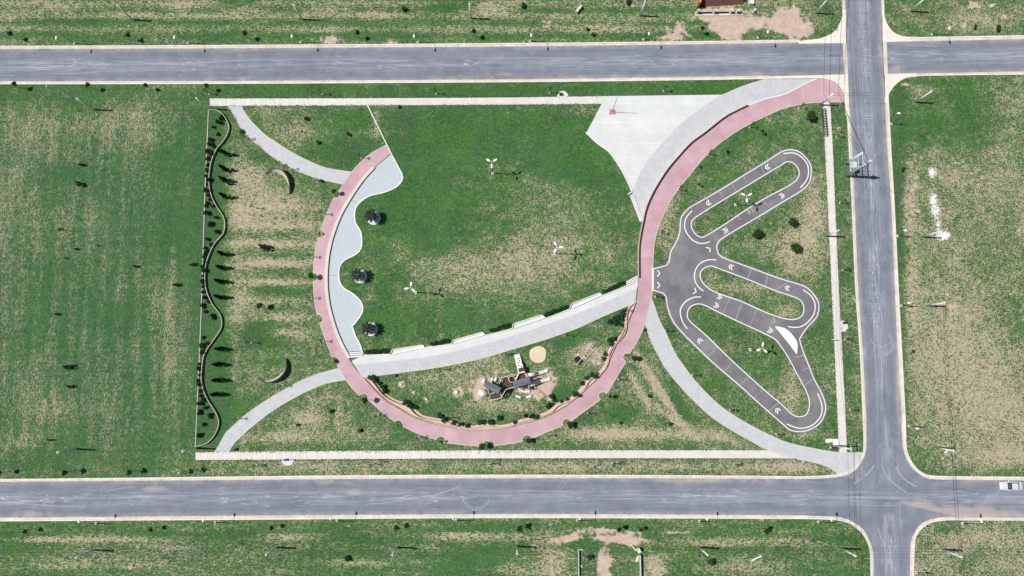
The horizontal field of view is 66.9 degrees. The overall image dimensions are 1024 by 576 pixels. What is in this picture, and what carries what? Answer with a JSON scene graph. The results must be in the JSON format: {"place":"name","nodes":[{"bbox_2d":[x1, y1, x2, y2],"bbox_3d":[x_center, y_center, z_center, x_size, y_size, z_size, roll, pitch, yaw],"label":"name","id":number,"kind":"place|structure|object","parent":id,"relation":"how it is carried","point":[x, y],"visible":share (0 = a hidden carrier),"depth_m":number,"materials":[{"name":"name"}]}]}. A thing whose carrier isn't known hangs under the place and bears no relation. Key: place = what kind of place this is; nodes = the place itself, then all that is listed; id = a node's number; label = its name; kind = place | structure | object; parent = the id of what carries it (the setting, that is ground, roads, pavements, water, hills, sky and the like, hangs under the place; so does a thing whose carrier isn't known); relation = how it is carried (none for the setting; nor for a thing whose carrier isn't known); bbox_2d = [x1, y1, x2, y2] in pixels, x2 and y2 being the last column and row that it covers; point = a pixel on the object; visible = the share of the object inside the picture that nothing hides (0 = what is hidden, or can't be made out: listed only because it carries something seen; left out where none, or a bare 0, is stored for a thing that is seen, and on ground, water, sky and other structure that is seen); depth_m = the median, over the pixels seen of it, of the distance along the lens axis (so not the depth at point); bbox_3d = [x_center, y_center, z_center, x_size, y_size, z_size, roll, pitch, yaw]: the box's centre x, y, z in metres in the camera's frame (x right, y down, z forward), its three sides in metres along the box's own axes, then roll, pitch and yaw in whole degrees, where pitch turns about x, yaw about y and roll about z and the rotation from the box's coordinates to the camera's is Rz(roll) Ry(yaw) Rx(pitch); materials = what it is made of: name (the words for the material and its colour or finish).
{"place":"outdoors","nodes":[
{"label":"outdoors","id":0,"kind":"place"},
{"bbox_2d":[258,358,286,382],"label":"shell wall","id":1,"kind":"structure","parent":0,"point":[274,379],"depth_m":149.60,"materials":[{"name":"concrete"}]},
{"bbox_2d":[265,168,290,193],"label":"shell wall","id":2,"kind":"structure","parent":0,"point":[278,170],"depth_m":154.06,"materials":[{"name":"concrete"}]},
{"bbox_2d":[229,106,350,183],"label":"paver path","id":3,"kind":"structure","parent":0,"point":[275,150],"depth_m":155.28,"materials":[{"name":"concrete"}]},
{"bbox_2d":[210,96,601,105],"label":"sidewalk","id":4,"kind":"structure","parent":0,"point":[392,101],"depth_m":156.51,"materials":[{"name":"concrete"}]},
{"bbox_2d":[0,43,843,80],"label":"road","id":5,"kind":"structure","parent":0,"point":[524,62],"depth_m":157.45,"materials":[{"name":"asphalt"}]},
{"bbox_2d":[195,450,789,459],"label":"sidewalk","id":6,"kind":"structure","parent":0,"point":[491,454],"depth_m":148.85,"materials":[{"name":"concrete"}]},
{"bbox_2d":[219,99,562,458],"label":"expansion joint","id":7,"kind":"object","parent":6,"relation":"on","point":[373,451],"visible":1,"depth_m":148.86,"materials":[{"name":"concrete"}]},
{"bbox_2d":[388,98,845,457],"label":"expansion joint","id":8,"kind":"object","parent":6,"relation":"on","point":[653,451],"visible":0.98,"depth_m":152.01,"materials":[{"name":"concrete"}]},
{"bbox_2d":[355,289,636,376],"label":"paver path","id":9,"kind":"structure","parent":0,"point":[569,323],"depth_m":151.13,"materials":[{"name":"concrete"}]},
{"bbox_2d":[0,0,1023,575],"bbox_3d":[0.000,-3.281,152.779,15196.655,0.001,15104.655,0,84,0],"label":"ground","id":10,"kind":"structure","parent":0,"point":[460,238],"depth_m":152.54,"materials":[{"name":"green plant"}]},
{"bbox_2d":[75,549,94,558],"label":"utility pole","id":11,"kind":"object","parent":10,"relation":"on","point":[85,553],"visible":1,"depth_m":143.74,"materials":[{"name":"concrete"}]},
{"bbox_2d":[54,555,935,558],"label":"overhead cable","id":12,"kind":"object","parent":11,"relation":"attached to","point":[360,555],"visible":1,"depth_m":141.36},
{"bbox_2d":[117,5,133,20],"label":"utility pole","id":13,"kind":"object","parent":10,"relation":"on","point":[130,17],"visible":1,"depth_m":155.56,"materials":[{"name":"concrete"}]},
{"bbox_2d":[94,0,747,5],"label":"overhead cable","id":14,"kind":"object","parent":13,"relation":"attached to","point":[428,4],"visible":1,"depth_m":152.79,"materials":[{"name":"black"}]},
{"bbox_2d":[17,0,875,8],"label":"overhead cable","id":15,"kind":"object","parent":13,"relation":"attached to","point":[385,7],"visible":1,"depth_m":152.93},
{"bbox_2d":[195,111,208,445],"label":"border kerb","id":16,"kind":"structure","parent":10,"relation":"on","point":[202,288],"depth_m":152.08,"materials":[{"name":"concrete"}]},
{"bbox_2d":[195,109,229,446],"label":"wavy wall","id":17,"kind":"structure","parent":10,"relation":"on","point":[220,144],"depth_m":152.24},
{"bbox_2d":[215,368,338,451],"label":"path edging","id":18,"kind":"object","parent":10,"relation":"on","point":[267,399],"visible":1,"depth_m":149.94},
{"bbox_2d":[216,369,344,451],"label":"paver path","id":19,"kind":"structure","parent":10,"relation":"on","point":[239,428],"depth_m":149.92,"materials":[{"name":"concrete"}]},
{"bbox_2d":[229,380,343,451],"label":"path edging","id":20,"kind":"object","parent":10,"relation":"on","point":[277,407],"visible":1,"depth_m":149.78,"materials":[{"name":"concrete"}]},
{"bbox_2d":[241,106,350,171],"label":"path edging","id":21,"kind":"object","parent":10,"relation":"on","point":[287,149],"visible":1,"depth_m":155.40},
{"bbox_2d":[325,166,374,358],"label":"bench wall","id":22,"kind":"structure","parent":10,"relation":"on","point":[364,177],"depth_m":152.70,"materials":[{"name":"concrete"}]},
{"bbox_2d":[353,270,366,282],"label":"gravel ring","id":23,"kind":"object","parent":10,"relation":"on","point":[364,278],"visible":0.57,"depth_m":152.59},
{"bbox_2d":[351,268,363,281],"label":"grey tree","id":24,"kind":"object","parent":23,"relation":"on","point":[355,275],"visible":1,"depth_m":149.83,"materials":[{"name":"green plant"}]},
{"bbox_2d":[328,155,401,351],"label":"terrace","id":25,"kind":"structure","parent":10,"relation":"on","point":[383,176],"depth_m":153.26,"materials":[{"name":"concrete"}]},
{"bbox_2d":[338,105,402,353],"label":"terrace kerb","id":26,"kind":"structure","parent":10,"relation":"on","point":[361,233],"depth_m":153.53,"materials":[{"name":"concrete"}]},
{"bbox_2d":[365,322,377,335],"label":"gravel ring","id":27,"kind":"object","parent":10,"relation":"on","point":[375,331],"visible":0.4,"depth_m":151.47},
{"bbox_2d":[361,322,375,335],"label":"grey tree","id":28,"kind":"object","parent":27,"relation":"on","point":[368,327],"visible":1,"depth_m":148.74,"materials":[{"name":"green plant"}]},
{"bbox_2d":[368,212,380,224],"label":"gravel ring","id":29,"kind":"object","parent":10,"relation":"on","point":[377,221],"visible":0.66,"depth_m":153.84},
{"bbox_2d":[364,209,378,221],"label":"grey tree","id":30,"kind":"object","parent":29,"relation":"on","point":[372,214],"visible":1,"depth_m":151.12,"materials":[{"name":"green plant"}]},
{"bbox_2d":[365,348,389,353],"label":"hedge","id":31,"kind":"object","parent":10,"relation":"on","point":[372,351],"visible":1,"depth_m":150.53,"materials":[{"name":"green plant"}]},
{"bbox_2d":[0,76,767,82],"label":"gutter","id":32,"kind":"object","parent":10,"relation":"on","point":[718,77],"visible":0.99,"depth_m":156.99,"materials":[{"name":"concrete"}]},
{"bbox_2d":[0,78,768,84],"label":"kerb","id":33,"kind":"structure","parent":10,"relation":"on","point":[398,82],"depth_m":156.87,"materials":[{"name":"concrete"}]},
{"bbox_2d":[0,514,798,519],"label":"gutter","id":34,"kind":"object","parent":10,"relation":"on","point":[409,515],"visible":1,"depth_m":147.59,"materials":[{"name":"concrete"}]},
{"bbox_2d":[0,476,798,481],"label":"gutter","id":35,"kind":"object","parent":10,"relation":"on","point":[365,477],"visible":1,"depth_m":148.39,"materials":[{"name":"concrete"}]},
{"bbox_2d":[0,41,798,48],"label":"gutter","id":36,"kind":"object","parent":10,"relation":"on","point":[381,46],"visible":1,"depth_m":157.80,"materials":[{"name":"concrete"}]},
{"bbox_2d":[0,517,798,520],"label":"kerb","id":37,"kind":"structure","parent":10,"relation":"on","point":[399,518],"depth_m":147.45,"materials":[{"name":"concrete"}]},
{"bbox_2d":[0,475,798,479],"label":"kerb","id":38,"kind":"structure","parent":10,"relation":"on","point":[392,475],"depth_m":148.30,"materials":[{"name":"concrete"}]},
{"bbox_2d":[0,40,799,46],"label":"kerb","id":39,"kind":"structure","parent":10,"relation":"on","point":[393,44],"depth_m":157.74,"materials":[{"name":"concrete"}]},
{"bbox_2d":[0,0,944,574],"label":"tyre marks","id":40,"kind":"object","parent":10,"relation":"on","point":[488,502],"visible":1,"depth_m":148.56},
{"bbox_2d":[352,280,637,364],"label":"promenade","id":41,"kind":"structure","parent":10,"relation":"on","point":[420,353],"depth_m":151.28,"materials":[{"name":"concrete"}]},
{"bbox_2d":[390,345,424,354],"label":"seating bay","id":42,"kind":"object","parent":41,"relation":"on","point":[404,349],"visible":1,"depth_m":151.02,"materials":[{"name":"concrete"}]},
{"bbox_2d":[451,332,484,343],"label":"seating bay","id":43,"kind":"object","parent":41,"relation":"on","point":[466,338],"visible":1,"depth_m":151.23,"materials":[{"name":"concrete"}]},
{"bbox_2d":[512,315,545,328],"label":"seating bay","id":44,"kind":"object","parent":41,"relation":"on","point":[527,321],"visible":1,"depth_m":151.59,"materials":[{"name":"concrete"}]},
{"bbox_2d":[570,293,601,308],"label":"seating bay","id":45,"kind":"object","parent":41,"relation":"on","point":[582,301],"visible":1,"depth_m":152.00,"materials":[{"name":"concrete"}]},
{"bbox_2d":[362,304,631,377],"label":"path edging","id":46,"kind":"object","parent":10,"relation":"on","point":[504,351],"visible":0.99,"depth_m":150.97,"materials":[{"name":"concrete"}]},
{"bbox_2d":[365,303,634,429],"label":"planter strip","id":47,"kind":"object","parent":10,"relation":"on","point":[415,411],"visible":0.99,"depth_m":149.84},
{"bbox_2d":[364,302,635,428],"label":"garden wall","id":48,"kind":"structure","parent":10,"relation":"on","point":[523,421],"depth_m":149.43,"materials":[{"name":"concrete"}]},
{"bbox_2d":[364,303,635,429],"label":"garden wall","id":49,"kind":"structure","parent":10,"relation":"on","point":[512,425],"depth_m":149.52,"materials":[{"name":"concrete"}]},
{"bbox_2d":[489,323,512,331],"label":"hedge","id":50,"kind":"object","parent":10,"relation":"on","point":[503,327],"visible":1,"depth_m":151.04,"materials":[{"name":"green plant"}]},
{"bbox_2d":[478,354,550,400],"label":"play castle","id":51,"kind":"structure","parent":10,"relation":"on","point":[523,378],"depth_m":148.57,"materials":[{"name":"grey plastic"}]},
{"bbox_2d":[529,346,545,362],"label":"sand pit","id":52,"kind":"object","parent":10,"relation":"on","point":[537,354],"visible":1,"depth_m":150.96,"materials":[{"name":"sand"}]},
{"bbox_2d":[543,305,569,316],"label":"hedge","id":53,"kind":"object","parent":10,"relation":"on","point":[551,312],"visible":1,"depth_m":151.42,"materials":[{"name":"green plant"}]},
{"bbox_2d":[313,101,844,446],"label":"walk edging","id":54,"kind":"object","parent":10,"relation":"on","point":[623,355],"visible":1,"depth_m":151.80,"materials":[{"name":"concrete"}]},
{"bbox_2d":[314,79,844,445],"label":"pink walk","id":55,"kind":"structure","parent":10,"relation":"on","point":[690,157],"depth_m":152.71,"materials":[{"name":"concrete"}]},
{"bbox_2d":[586,132,632,190],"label":"parapet wall","id":56,"kind":"structure","parent":10,"relation":"on","point":[613,158],"depth_m":155.06,"materials":[{"name":"concrete"}]},
{"bbox_2d":[602,281,625,293],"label":"hedge","id":57,"kind":"object","parent":10,"relation":"on","point":[613,287],"visible":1,"depth_m":151.91,"materials":[{"name":"green plant"}]},
{"bbox_2d":[629,194,642,221],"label":"stairs","id":58,"kind":"structure","parent":10,"relation":"on","point":[636,208],"depth_m":153.99,"materials":[{"name":"concrete"}]},
{"bbox_2d":[638,104,747,277],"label":"retaining wall","id":59,"kind":"structure","parent":10,"relation":"on","point":[664,173],"depth_m":153.98,"materials":[{"name":"concrete"}]},
{"bbox_2d":[653,148,826,432],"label":"track shoulder","id":60,"kind":"object","parent":10,"relation":"on","point":[759,270],"visible":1,"depth_m":152.61},
{"bbox_2d":[645,324,837,473],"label":"path edging","id":61,"kind":"object","parent":10,"relation":"on","point":[719,422],"visible":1,"depth_m":149.50,"materials":[{"name":"concrete"}]},
{"bbox_2d":[692,162,798,236],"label":"track shoulder","id":62,"kind":"object","parent":10,"relation":"on","point":[751,205],"visible":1,"depth_m":154.39},
{"bbox_2d":[688,304,808,415],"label":"track shoulder","id":63,"kind":"object","parent":10,"relation":"on","point":[742,369],"visible":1,"depth_m":150.95},
{"bbox_2d":[700,266,802,318],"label":"track shoulder","id":64,"kind":"object","parent":10,"relation":"on","point":[757,284],"visible":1,"depth_m":152.26},
{"bbox_2d":[652,300,862,452],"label":"path edging","id":65,"kind":"object","parent":10,"relation":"on","point":[737,417],"visible":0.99,"depth_m":149.56,"materials":[{"name":"concrete"}]},
{"bbox_2d":[790,242,800,251],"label":"park tree","id":66,"kind":"object","parent":10,"relation":"on","point":[795,247],"visible":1,"depth_m":150.40,"materials":[{"name":"green plant"}]},
{"bbox_2d":[768,74,848,114],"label":"corner apron","id":67,"kind":"object","parent":10,"relation":"on","point":[838,80],"visible":0.98,"depth_m":157.05,"materials":[{"name":"concrete"}]},
{"bbox_2d":[799,10,845,43],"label":"corner apron","id":68,"kind":"object","parent":10,"relation":"on","point":[837,34],"visible":0.95,"depth_m":158.00,"materials":[{"name":"concrete"}]},
{"bbox_2d":[799,420,864,476],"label":"kerb","id":69,"kind":"structure","parent":10,"relation":"on","point":[853,467],"depth_m":148.51,"materials":[{"name":"concrete"}]},
{"bbox_2d":[799,420,866,478],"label":"gutter","id":70,"kind":"object","parent":10,"relation":"on","point":[845,474],"visible":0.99,"depth_m":148.47,"materials":[{"name":"concrete"}]},
{"bbox_2d":[799,518,871,575],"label":"kerb","id":71,"kind":"structure","parent":10,"relation":"on","point":[858,529],"depth_m":147.18,"materials":[{"name":"concrete"}]},
{"bbox_2d":[799,515,873,575],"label":"gutter","id":72,"kind":"object","parent":10,"relation":"on","point":[834,517],"visible":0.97,"depth_m":147.49,"materials":[{"name":"concrete"}]},
{"bbox_2d":[843,43,847,73],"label":"cross gutter","id":73,"kind":"object","parent":10,"relation":"on","point":[845,58],"visible":1,"depth_m":157.55,"materials":[{"name":"concrete"}]},
{"bbox_2d":[840,547,856,556],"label":"utility pole","id":74,"kind":"object","parent":10,"relation":"on","point":[841,548],"visible":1,"depth_m":143.89,"materials":[{"name":"concrete"}]},
{"bbox_2d":[19,552,964,555],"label":"overhead cable","id":75,"kind":"object","parent":74,"relation":"attached to","point":[425,552],"visible":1,"depth_m":141.42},
{"bbox_2d":[844,77,863,419],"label":"kerb","id":76,"kind":"structure","parent":10,"relation":"on","point":[854,258],"depth_m":152.81,"materials":[{"name":"concrete"}]},
{"bbox_2d":[848,109,865,419],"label":"gutter","id":77,"kind":"object","parent":10,"relation":"on","point":[864,402],"visible":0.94,"depth_m":152.57,"materials":[{"name":"concrete"}]},
{"bbox_2d":[843,151,872,176],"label":"transformer station","id":78,"kind":"object","parent":10,"relation":"on","point":[853,165],"visible":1,"depth_m":150.21,"materials":[{"name":"metal"}]},
{"bbox_2d":[883,42,887,74],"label":"cross gutter","id":79,"kind":"object","parent":10,"relation":"on","point":[885,57],"visible":1,"depth_m":157.55,"materials":[{"name":"concrete"}]},
{"bbox_2d":[885,102,903,419],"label":"gutter","id":80,"kind":"object","parent":10,"relation":"on","point":[895,282],"visible":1,"depth_m":152.70,"materials":[{"name":"concrete"}]},
{"bbox_2d":[887,97,905,419],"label":"kerb","id":81,"kind":"structure","parent":10,"relation":"on","point":[896,263],"depth_m":152.74,"materials":[{"name":"concrete"}]},
{"bbox_2d":[882,10,916,41],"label":"corner apron","id":82,"kind":"object","parent":10,"relation":"on","point":[889,35],"visible":1,"depth_m":158.03,"materials":[{"name":"concrete"}]},
{"bbox_2d":[885,73,916,101],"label":"corner apron","id":83,"kind":"object","parent":10,"relation":"on","point":[892,81],"visible":1,"depth_m":157.03,"materials":[{"name":"concrete"}]},
{"bbox_2d":[901,420,952,479],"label":"gutter","id":84,"kind":"object","parent":10,"relation":"on","point":[914,468],"visible":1,"depth_m":148.63,"materials":[{"name":"concrete"}]},
{"bbox_2d":[904,420,953,476],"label":"kerb","id":85,"kind":"structure","parent":10,"relation":"on","point":[910,459],"depth_m":148.68,"materials":[{"name":"concrete"}]},
{"bbox_2d":[910,517,962,575],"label":"gutter","id":86,"kind":"object","parent":10,"relation":"on","point":[912,541],"visible":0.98,"depth_m":147.27,"materials":[{"name":"concrete"}]},
{"bbox_2d":[912,519,962,575],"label":"kerb","id":87,"kind":"structure","parent":10,"relation":"on","point":[917,534],"depth_m":147.14,"materials":[{"name":"concrete"}]},
{"bbox_2d":[909,37,1023,41],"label":"gutter","id":88,"kind":"object","parent":10,"relation":"on","point":[962,39],"visible":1,"depth_m":157.98,"materials":[{"name":"concrete"}]},
{"bbox_2d":[909,35,1023,38],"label":"kerb","id":89,"kind":"structure","parent":10,"relation":"on","point":[966,36],"depth_m":157.92,"materials":[{"name":"concrete"}]},
{"bbox_2d":[909,73,1023,76],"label":"kerb","id":90,"kind":"structure","parent":10,"relation":"on","point":[966,74],"depth_m":157.04,"materials":[{"name":"concrete"}]},
{"bbox_2d":[917,71,1023,74],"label":"gutter","id":91,"kind":"object","parent":10,"relation":"on","point":[1016,72],"visible":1,"depth_m":157.17,"materials":[{"name":"concrete"}]},
{"bbox_2d":[953,477,1023,479],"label":"gutter","id":92,"kind":"object","parent":10,"relation":"on","point":[961,478],"visible":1,"depth_m":148.37,"materials":[{"name":"concrete"}]},
{"bbox_2d":[954,476,1023,477],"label":"kerb","id":93,"kind":"structure","parent":10,"relation":"on","point":[987,477],"depth_m":148.28,"materials":[{"name":"concrete"}]},
{"bbox_2d":[962,517,1023,519],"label":"gutter","id":94,"kind":"object","parent":10,"relation":"on","point":[994,518],"visible":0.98,"depth_m":147.55,"materials":[{"name":"concrete"}]},
{"bbox_2d":[0,478,1023,517],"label":"road","id":95,"kind":"structure","parent":0,"point":[972,498],"depth_m":147.99,"materials":[{"name":"asphalt"}]},
{"bbox_2d":[999,481,1022,489],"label":"parked car","id":96,"kind":"object","parent":95,"relation":"on","point":[1010,485],"visible":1,"depth_m":147.27,"materials":[{"name":"silver metal"}]},
{"bbox_2d":[587,95,720,189],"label":"plaza","id":97,"kind":"structure","parent":0,"point":[617,132],"depth_m":156.02,"materials":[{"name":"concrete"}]},
{"bbox_2d":[695,0,744,15],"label":"brick building","id":98,"kind":"structure","parent":0,"point":[703,3],"depth_m":158.60,"materials":[{"name":"brick"}]},
{"bbox_2d":[632,79,813,218],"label":"paver path","id":99,"kind":"structure","parent":0,"point":[679,139],"depth_m":156.01,"materials":[{"name":"concrete"}]},
{"bbox_2d":[652,149,825,431],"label":"kart track","id":100,"kind":"structure","parent":0,"point":[680,285],"depth_m":152.26,"materials":[{"name":"asphalt"}]},
{"bbox_2d":[645,299,862,473],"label":"paver path","id":101,"kind":"structure","parent":0,"point":[839,463],"depth_m":149.58,"materials":[{"name":"concrete"}]},
{"bbox_2d":[823,102,846,451],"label":"sidewalk","id":102,"kind":"structure","parent":0,"point":[842,440],"depth_m":152.51,"materials":[{"name":"concrete"}]},
{"bbox_2d":[801,421,880,491],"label":"road","id":103,"kind":"structure","parent":0,"point":[869,481],"depth_m":148.40,"materials":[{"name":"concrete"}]},
{"bbox_2d":[804,502,885,569],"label":"road","id":104,"kind":"structure","parent":0,"point":[869,519],"depth_m":147.60,"materials":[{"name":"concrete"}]},
{"bbox_2d":[845,0,909,575],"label":"road","id":105,"kind":"structure","parent":0,"point":[873,223],"depth_m":153.16,"materials":[{"name":"asphalt"}]},
{"bbox_2d":[859,6,879,321],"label":"crack sealing","id":106,"kind":"object","parent":105,"relation":"on","point":[867,141],"visible":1,"depth_m":156.16,"materials":[{"name":"asphalt"}]},
{"bbox_2d":[891,421,948,490],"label":"road","id":107,"kind":"structure","parent":0,"point":[907,472],"depth_m":148.42,"materials":[{"name":"asphalt"}]},
{"bbox_2d":[891,502,958,573],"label":"road","id":108,"kind":"structure","parent":0,"point":[909,520],"depth_m":147.56,"materials":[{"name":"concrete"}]},
{"bbox_2d":[887,39,1023,73],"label":"road","id":109,"kind":"structure","parent":0,"point":[967,56],"depth_m":157.59,"materials":[{"name":"asphalt"}]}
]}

